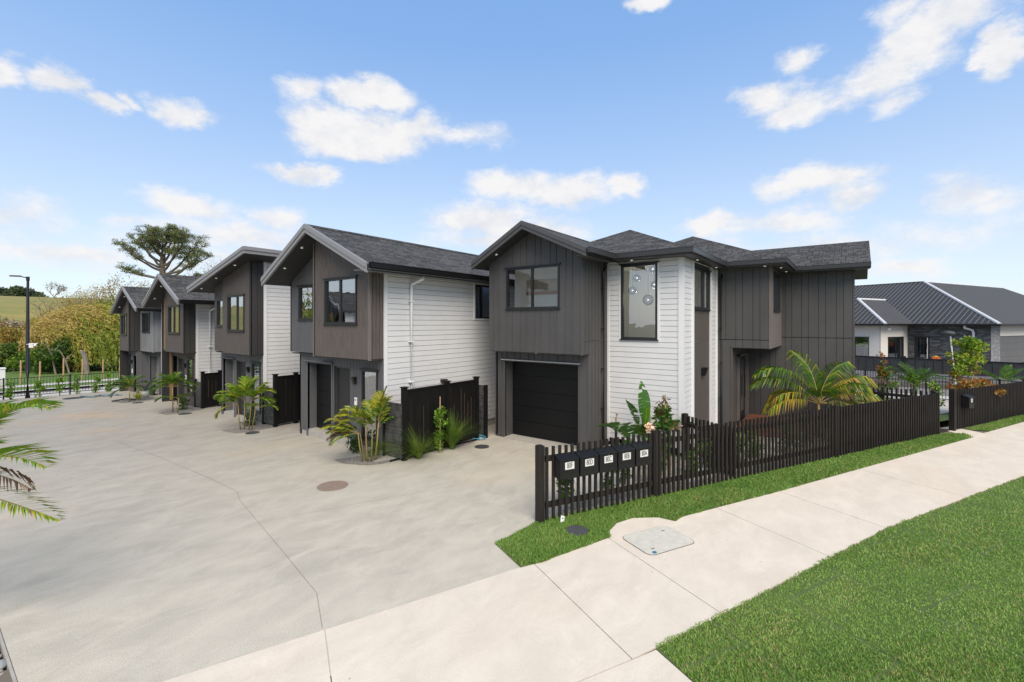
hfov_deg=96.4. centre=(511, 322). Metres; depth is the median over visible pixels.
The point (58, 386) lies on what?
shrub
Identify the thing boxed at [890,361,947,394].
palm
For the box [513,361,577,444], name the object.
garage door
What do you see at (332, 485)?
manhole cover
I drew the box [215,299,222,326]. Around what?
window
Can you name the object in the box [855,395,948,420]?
yard lawn
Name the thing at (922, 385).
yard terrace
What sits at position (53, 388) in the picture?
kerb
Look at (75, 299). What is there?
autumn tree
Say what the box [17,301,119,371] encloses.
willow tree
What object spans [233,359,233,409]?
garage door
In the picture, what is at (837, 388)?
palm
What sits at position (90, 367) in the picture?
bush
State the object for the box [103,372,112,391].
shrub
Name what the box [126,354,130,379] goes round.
window
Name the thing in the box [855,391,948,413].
yard path
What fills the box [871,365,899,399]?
shrub
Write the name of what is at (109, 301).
tree
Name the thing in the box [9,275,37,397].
street lamp
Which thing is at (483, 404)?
slatted gate
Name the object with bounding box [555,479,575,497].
shrub
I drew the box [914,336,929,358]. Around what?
door frame
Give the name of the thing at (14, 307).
hill
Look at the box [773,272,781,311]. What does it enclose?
window
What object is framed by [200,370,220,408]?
paling fence
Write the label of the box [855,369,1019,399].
metal fence
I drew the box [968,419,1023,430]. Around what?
verge soil
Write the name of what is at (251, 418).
shrub
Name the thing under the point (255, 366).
window
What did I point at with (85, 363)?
broken trunk
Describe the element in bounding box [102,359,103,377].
timber stake
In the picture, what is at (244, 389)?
palm
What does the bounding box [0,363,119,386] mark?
lawn
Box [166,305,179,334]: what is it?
window
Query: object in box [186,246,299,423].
townhouse
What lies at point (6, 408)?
palm
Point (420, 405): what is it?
paling fence
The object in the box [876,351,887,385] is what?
shrub
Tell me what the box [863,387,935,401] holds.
picket fence
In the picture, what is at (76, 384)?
shrub
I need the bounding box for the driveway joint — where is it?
[119,442,321,624]
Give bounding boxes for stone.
[0,659,6,669]
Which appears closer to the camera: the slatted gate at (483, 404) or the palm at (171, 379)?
the slatted gate at (483, 404)
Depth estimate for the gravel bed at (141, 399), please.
22.19 m
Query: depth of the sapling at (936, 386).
16.34 m
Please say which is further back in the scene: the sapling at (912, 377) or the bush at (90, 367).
the bush at (90, 367)
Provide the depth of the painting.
14.55 m
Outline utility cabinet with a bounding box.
[0,367,5,385]
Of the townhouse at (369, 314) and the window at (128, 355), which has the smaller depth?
the townhouse at (369, 314)
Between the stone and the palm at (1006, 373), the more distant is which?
the palm at (1006, 373)
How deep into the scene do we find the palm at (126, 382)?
21.88 m
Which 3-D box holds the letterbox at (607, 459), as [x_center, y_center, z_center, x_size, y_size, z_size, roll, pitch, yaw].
[1.773,2.593,8.690,0.416,0.414,0.214,0,0,-26]
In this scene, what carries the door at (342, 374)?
in the townhouse at (369, 314)
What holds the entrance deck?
on the garden gravel
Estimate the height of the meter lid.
0.055 m
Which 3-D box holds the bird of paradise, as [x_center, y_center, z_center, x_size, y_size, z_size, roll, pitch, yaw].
[3.629,2.591,12.062,2.688,2.045,1.107,0,0,-2]
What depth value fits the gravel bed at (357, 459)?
12.02 m
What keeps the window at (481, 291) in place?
in the townhouse at (369, 314)
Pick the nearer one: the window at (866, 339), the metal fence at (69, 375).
the metal fence at (69, 375)
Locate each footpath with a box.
[0,378,117,388]
[163,422,1023,681]
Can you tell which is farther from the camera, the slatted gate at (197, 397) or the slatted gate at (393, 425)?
the slatted gate at (197, 397)
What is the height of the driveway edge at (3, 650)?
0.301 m
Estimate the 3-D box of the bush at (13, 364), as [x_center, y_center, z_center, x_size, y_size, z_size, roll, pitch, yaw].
[-37.544,3.057,35.991,2.682,2.352,3.304,0,0,37]
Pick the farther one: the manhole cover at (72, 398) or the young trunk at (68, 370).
the young trunk at (68, 370)
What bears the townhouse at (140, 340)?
on the driveway
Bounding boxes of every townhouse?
[110,286,161,394]
[141,274,220,405]
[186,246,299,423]
[261,224,514,454]
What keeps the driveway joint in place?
on the driveway
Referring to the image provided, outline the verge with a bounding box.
[0,380,117,391]
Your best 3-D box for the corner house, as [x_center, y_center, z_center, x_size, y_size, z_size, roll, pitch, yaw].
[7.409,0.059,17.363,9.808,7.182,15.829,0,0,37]
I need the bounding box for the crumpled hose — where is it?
[79,394,121,397]
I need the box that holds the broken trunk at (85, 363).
[80,350,89,374]
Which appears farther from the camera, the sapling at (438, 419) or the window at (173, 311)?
the window at (173, 311)
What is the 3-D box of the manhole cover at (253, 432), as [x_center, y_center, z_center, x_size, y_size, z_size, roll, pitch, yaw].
[-8.583,3.650,15.141,0.430,0.038,0.430,0,0,37]
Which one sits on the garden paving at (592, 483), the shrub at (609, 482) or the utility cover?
the shrub at (609, 482)
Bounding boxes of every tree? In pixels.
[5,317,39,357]
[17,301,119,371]
[24,294,73,316]
[44,281,66,297]
[47,282,113,310]
[60,287,118,304]
[88,294,115,307]
[98,271,150,302]
[111,222,213,278]
[166,258,220,275]
[944,335,1006,396]
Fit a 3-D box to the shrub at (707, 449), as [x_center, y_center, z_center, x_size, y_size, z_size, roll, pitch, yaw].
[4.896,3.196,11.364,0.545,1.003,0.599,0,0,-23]
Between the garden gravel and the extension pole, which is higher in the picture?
the extension pole
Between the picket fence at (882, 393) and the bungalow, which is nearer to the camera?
the picket fence at (882, 393)
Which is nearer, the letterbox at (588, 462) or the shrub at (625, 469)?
the letterbox at (588, 462)
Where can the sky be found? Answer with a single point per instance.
(896, 126)
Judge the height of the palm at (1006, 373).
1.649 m
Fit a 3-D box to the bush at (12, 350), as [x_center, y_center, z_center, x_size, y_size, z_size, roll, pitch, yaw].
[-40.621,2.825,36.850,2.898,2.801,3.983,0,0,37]
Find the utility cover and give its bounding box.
[623,526,693,554]
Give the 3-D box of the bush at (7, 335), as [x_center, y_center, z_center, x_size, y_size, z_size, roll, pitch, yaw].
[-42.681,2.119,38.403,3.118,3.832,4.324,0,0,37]
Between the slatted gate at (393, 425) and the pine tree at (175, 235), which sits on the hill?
the pine tree at (175, 235)
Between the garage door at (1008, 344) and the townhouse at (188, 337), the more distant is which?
the garage door at (1008, 344)
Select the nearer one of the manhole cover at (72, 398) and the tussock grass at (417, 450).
the tussock grass at (417, 450)
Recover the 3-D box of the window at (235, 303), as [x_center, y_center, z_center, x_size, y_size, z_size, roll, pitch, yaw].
[-10.123,-0.347,16.772,1.500,1.365,0.145,0,0,37]
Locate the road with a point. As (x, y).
(55, 393)
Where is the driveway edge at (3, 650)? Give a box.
[0,631,16,681]
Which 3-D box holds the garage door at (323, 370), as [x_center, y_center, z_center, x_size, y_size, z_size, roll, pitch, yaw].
[-5.803,2.410,14.528,1.350,2.280,0.060,0,0,37]
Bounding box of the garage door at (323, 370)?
[317,363,330,429]
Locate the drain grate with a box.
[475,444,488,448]
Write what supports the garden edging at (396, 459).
on the gravel bed at (357, 459)
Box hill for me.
[0,296,113,355]
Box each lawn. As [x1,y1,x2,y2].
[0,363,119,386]
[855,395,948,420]
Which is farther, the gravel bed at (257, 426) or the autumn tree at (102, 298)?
the autumn tree at (102, 298)
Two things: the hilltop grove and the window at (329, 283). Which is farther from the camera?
the hilltop grove
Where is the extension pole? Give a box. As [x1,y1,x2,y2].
[943,331,955,383]
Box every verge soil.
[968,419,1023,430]
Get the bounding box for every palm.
[0,396,66,521]
[109,375,148,401]
[148,371,198,412]
[213,375,278,429]
[318,386,393,461]
[748,350,882,423]
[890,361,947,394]
[972,364,1023,383]
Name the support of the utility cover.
on the footpath at (610, 609)
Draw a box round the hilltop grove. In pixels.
[0,285,48,296]
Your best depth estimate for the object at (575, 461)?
8.22 m
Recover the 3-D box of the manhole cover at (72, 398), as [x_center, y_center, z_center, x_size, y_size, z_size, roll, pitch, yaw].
[-22.169,3.823,23.134,0.810,0.038,0.810,0,0,37]
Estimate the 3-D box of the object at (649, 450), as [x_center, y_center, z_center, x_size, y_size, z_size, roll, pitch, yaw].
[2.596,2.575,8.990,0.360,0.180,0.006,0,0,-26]
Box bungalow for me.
[855,281,1023,362]
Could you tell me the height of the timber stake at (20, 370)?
1.516 m
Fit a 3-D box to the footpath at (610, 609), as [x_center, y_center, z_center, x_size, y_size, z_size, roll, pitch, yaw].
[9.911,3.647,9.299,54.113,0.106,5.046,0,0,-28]
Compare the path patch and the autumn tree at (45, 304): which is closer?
the path patch
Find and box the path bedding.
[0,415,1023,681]
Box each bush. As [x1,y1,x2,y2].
[0,316,30,333]
[0,326,25,348]
[0,341,24,371]
[3,349,50,372]
[30,335,81,374]
[48,353,100,371]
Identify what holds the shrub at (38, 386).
on the driveway
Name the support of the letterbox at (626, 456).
attached to the picket fence at (855, 428)
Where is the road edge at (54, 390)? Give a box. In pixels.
[0,385,116,395]
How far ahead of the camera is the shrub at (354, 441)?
12.71 m
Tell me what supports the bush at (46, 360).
on the lawn at (12, 374)
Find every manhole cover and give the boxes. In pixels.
[63,397,83,399]
[245,431,259,433]
[317,481,347,490]
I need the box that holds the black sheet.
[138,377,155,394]
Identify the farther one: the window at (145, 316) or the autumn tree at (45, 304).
the autumn tree at (45, 304)
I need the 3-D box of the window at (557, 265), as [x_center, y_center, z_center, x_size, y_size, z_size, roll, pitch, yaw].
[0.579,-1.017,13.285,1.950,1.285,0.145,0,0,37]
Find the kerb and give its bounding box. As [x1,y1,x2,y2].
[0,383,111,392]
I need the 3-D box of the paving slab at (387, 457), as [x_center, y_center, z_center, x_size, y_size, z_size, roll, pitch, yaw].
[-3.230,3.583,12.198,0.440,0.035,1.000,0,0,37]
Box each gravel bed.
[116,397,154,402]
[159,405,200,414]
[221,421,271,432]
[335,439,474,464]
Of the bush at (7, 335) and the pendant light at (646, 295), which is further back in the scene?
the bush at (7, 335)
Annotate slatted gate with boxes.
[194,379,200,406]
[262,385,272,423]
[382,399,401,458]
[479,385,487,437]
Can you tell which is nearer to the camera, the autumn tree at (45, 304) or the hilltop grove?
the autumn tree at (45, 304)
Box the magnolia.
[644,394,682,456]
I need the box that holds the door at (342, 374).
[335,366,349,437]
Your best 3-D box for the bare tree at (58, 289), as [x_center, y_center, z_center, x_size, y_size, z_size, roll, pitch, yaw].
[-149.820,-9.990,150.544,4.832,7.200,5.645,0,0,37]
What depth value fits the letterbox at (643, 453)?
9.00 m
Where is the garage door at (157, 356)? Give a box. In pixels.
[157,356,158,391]
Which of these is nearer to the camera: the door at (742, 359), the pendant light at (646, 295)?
the pendant light at (646, 295)
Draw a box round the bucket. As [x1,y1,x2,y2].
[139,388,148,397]
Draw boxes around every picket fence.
[535,392,939,522]
[681,413,736,475]
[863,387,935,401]
[949,380,1023,430]
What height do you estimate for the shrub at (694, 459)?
0.906 m
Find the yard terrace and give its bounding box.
[856,370,1021,389]
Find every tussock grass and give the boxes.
[125,388,154,399]
[338,424,456,462]
[418,411,486,449]
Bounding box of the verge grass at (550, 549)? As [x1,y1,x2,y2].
[495,415,1023,565]
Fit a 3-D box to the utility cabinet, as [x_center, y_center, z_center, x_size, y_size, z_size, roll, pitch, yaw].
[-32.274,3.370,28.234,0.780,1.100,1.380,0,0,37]
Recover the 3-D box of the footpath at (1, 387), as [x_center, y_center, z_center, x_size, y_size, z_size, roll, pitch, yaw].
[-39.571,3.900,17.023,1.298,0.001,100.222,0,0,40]
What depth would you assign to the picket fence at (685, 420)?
11.46 m
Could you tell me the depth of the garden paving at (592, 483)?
10.48 m
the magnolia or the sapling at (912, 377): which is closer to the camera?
the magnolia
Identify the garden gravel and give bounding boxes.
[550,427,916,517]
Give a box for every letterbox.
[554,451,579,479]
[574,449,598,476]
[593,446,617,472]
[612,443,635,469]
[629,441,652,466]
[961,394,973,408]
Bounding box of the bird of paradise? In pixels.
[597,381,694,440]
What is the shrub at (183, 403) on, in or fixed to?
on the gravel bed at (191, 408)
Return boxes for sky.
[0,0,1023,298]
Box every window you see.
[121,314,126,335]
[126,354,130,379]
[141,313,149,332]
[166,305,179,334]
[185,358,193,395]
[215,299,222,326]
[225,294,244,331]
[249,361,260,413]
[296,284,312,320]
[321,275,357,324]
[359,368,378,439]
[475,284,488,318]
[504,263,560,309]
[619,261,658,340]
[694,265,711,310]
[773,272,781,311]
[855,337,868,355]
[888,337,903,356]
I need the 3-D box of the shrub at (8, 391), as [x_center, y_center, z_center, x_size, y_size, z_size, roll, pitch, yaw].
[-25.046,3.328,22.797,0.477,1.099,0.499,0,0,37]
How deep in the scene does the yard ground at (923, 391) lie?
24.19 m
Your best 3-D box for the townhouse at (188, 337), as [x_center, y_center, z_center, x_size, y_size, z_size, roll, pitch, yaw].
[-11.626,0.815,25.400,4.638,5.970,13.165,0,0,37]
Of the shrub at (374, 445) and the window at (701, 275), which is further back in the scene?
the window at (701, 275)
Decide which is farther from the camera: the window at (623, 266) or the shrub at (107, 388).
the shrub at (107, 388)
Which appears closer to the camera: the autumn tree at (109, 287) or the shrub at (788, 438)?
the shrub at (788, 438)
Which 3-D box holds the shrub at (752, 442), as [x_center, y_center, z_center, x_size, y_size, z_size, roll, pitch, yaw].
[6.425,3.177,12.243,0.575,0.975,0.533,0,0,37]
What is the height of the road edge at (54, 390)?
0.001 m
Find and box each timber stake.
[20,360,21,383]
[39,361,40,379]
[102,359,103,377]
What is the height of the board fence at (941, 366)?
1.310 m
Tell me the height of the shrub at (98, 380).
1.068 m
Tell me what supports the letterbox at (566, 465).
attached to the picket fence at (855, 428)
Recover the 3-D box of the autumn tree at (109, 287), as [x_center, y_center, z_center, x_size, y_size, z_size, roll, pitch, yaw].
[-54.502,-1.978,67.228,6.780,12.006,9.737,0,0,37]
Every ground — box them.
[0,361,948,666]
[857,362,1023,395]
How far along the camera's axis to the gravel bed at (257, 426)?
15.77 m
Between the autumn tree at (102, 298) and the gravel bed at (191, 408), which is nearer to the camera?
the gravel bed at (191, 408)
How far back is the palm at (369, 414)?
11.84 m
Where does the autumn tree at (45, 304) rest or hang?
on the hill
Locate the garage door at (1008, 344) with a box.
[1000,336,1023,361]
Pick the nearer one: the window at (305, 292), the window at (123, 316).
the window at (305, 292)
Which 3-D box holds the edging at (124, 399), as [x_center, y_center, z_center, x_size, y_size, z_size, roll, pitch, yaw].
[-18.720,3.711,22.082,0.930,0.130,0.140,0,0,-24]
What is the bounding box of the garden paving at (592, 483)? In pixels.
[574,440,798,493]
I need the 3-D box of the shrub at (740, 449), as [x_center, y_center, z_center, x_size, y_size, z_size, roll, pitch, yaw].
[5.798,3.189,11.641,0.631,0.915,0.524,0,0,5]
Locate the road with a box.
[0,387,118,399]
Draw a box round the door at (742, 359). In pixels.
[737,352,748,420]
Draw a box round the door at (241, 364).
[238,361,245,414]
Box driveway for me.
[0,390,614,681]
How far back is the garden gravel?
10.63 m
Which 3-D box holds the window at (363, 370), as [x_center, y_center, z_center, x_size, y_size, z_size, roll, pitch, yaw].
[-3.927,2.272,12.777,0.810,1.965,0.245,0,0,37]
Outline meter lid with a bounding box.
[565,525,588,536]
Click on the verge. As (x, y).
(48, 386)
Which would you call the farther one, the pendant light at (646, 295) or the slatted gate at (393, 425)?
the pendant light at (646, 295)
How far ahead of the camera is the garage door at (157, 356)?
25.18 m
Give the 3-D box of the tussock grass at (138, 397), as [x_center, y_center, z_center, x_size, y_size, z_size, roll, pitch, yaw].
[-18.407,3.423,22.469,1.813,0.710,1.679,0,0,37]
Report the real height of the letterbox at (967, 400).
0.434 m
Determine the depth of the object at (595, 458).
8.41 m
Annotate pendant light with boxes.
[628,267,636,294]
[633,274,640,281]
[642,294,653,304]
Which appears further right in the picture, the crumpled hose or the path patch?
the path patch
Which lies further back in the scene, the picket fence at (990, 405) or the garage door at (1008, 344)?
the garage door at (1008, 344)
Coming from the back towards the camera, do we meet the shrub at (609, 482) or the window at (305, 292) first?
the window at (305, 292)
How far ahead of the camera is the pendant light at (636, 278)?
14.15 m
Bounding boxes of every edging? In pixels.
[112,398,135,401]
[390,439,477,461]
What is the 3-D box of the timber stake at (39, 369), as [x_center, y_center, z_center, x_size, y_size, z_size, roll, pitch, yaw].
[-30.859,3.223,29.920,0.090,1.396,0.098,0,0,37]
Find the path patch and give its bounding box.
[610,427,988,540]
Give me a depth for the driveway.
7.82 m
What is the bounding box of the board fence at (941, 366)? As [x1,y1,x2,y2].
[855,355,1023,379]
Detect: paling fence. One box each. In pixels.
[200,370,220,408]
[272,372,299,426]
[400,376,479,460]
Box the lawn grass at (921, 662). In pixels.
[655,476,1023,681]
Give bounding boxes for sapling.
[433,406,447,452]
[903,371,921,394]
[926,380,945,421]
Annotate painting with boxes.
[526,278,556,294]
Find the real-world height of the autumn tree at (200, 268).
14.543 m
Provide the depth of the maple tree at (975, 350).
17.34 m
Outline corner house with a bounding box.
[471,220,870,452]
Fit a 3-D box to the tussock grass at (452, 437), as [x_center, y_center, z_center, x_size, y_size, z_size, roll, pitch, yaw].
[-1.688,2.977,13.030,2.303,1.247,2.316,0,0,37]
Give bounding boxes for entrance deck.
[736,414,808,439]
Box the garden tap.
[615,413,617,444]
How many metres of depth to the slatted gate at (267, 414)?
16.24 m
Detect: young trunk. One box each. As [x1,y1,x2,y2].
[45,341,58,373]
[59,350,72,373]
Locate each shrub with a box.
[3,379,16,399]
[33,379,45,396]
[54,376,66,395]
[71,374,81,393]
[90,374,101,392]
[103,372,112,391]
[173,396,189,409]
[241,409,257,425]
[345,433,363,453]
[368,438,380,455]
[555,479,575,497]
[603,473,615,488]
[619,435,631,484]
[685,444,702,473]
[702,431,711,468]
[736,432,752,463]
[744,424,763,457]
[781,424,798,450]
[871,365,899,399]
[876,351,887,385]
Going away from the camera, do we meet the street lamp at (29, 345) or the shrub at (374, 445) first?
the shrub at (374, 445)
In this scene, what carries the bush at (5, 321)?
on the ground at (944, 423)
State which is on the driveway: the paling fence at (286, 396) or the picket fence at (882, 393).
the paling fence at (286, 396)
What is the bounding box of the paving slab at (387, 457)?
[374,455,395,461]
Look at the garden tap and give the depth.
13.10 m
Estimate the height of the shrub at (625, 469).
1.174 m
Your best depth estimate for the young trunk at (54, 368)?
34.72 m
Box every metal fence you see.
[0,372,118,399]
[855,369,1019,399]
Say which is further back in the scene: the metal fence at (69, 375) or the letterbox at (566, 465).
the metal fence at (69, 375)
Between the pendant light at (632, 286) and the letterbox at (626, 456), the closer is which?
the letterbox at (626, 456)
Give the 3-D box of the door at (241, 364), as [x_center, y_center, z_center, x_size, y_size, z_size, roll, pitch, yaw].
[-10.327,2.530,17.594,0.890,2.200,0.150,0,0,37]

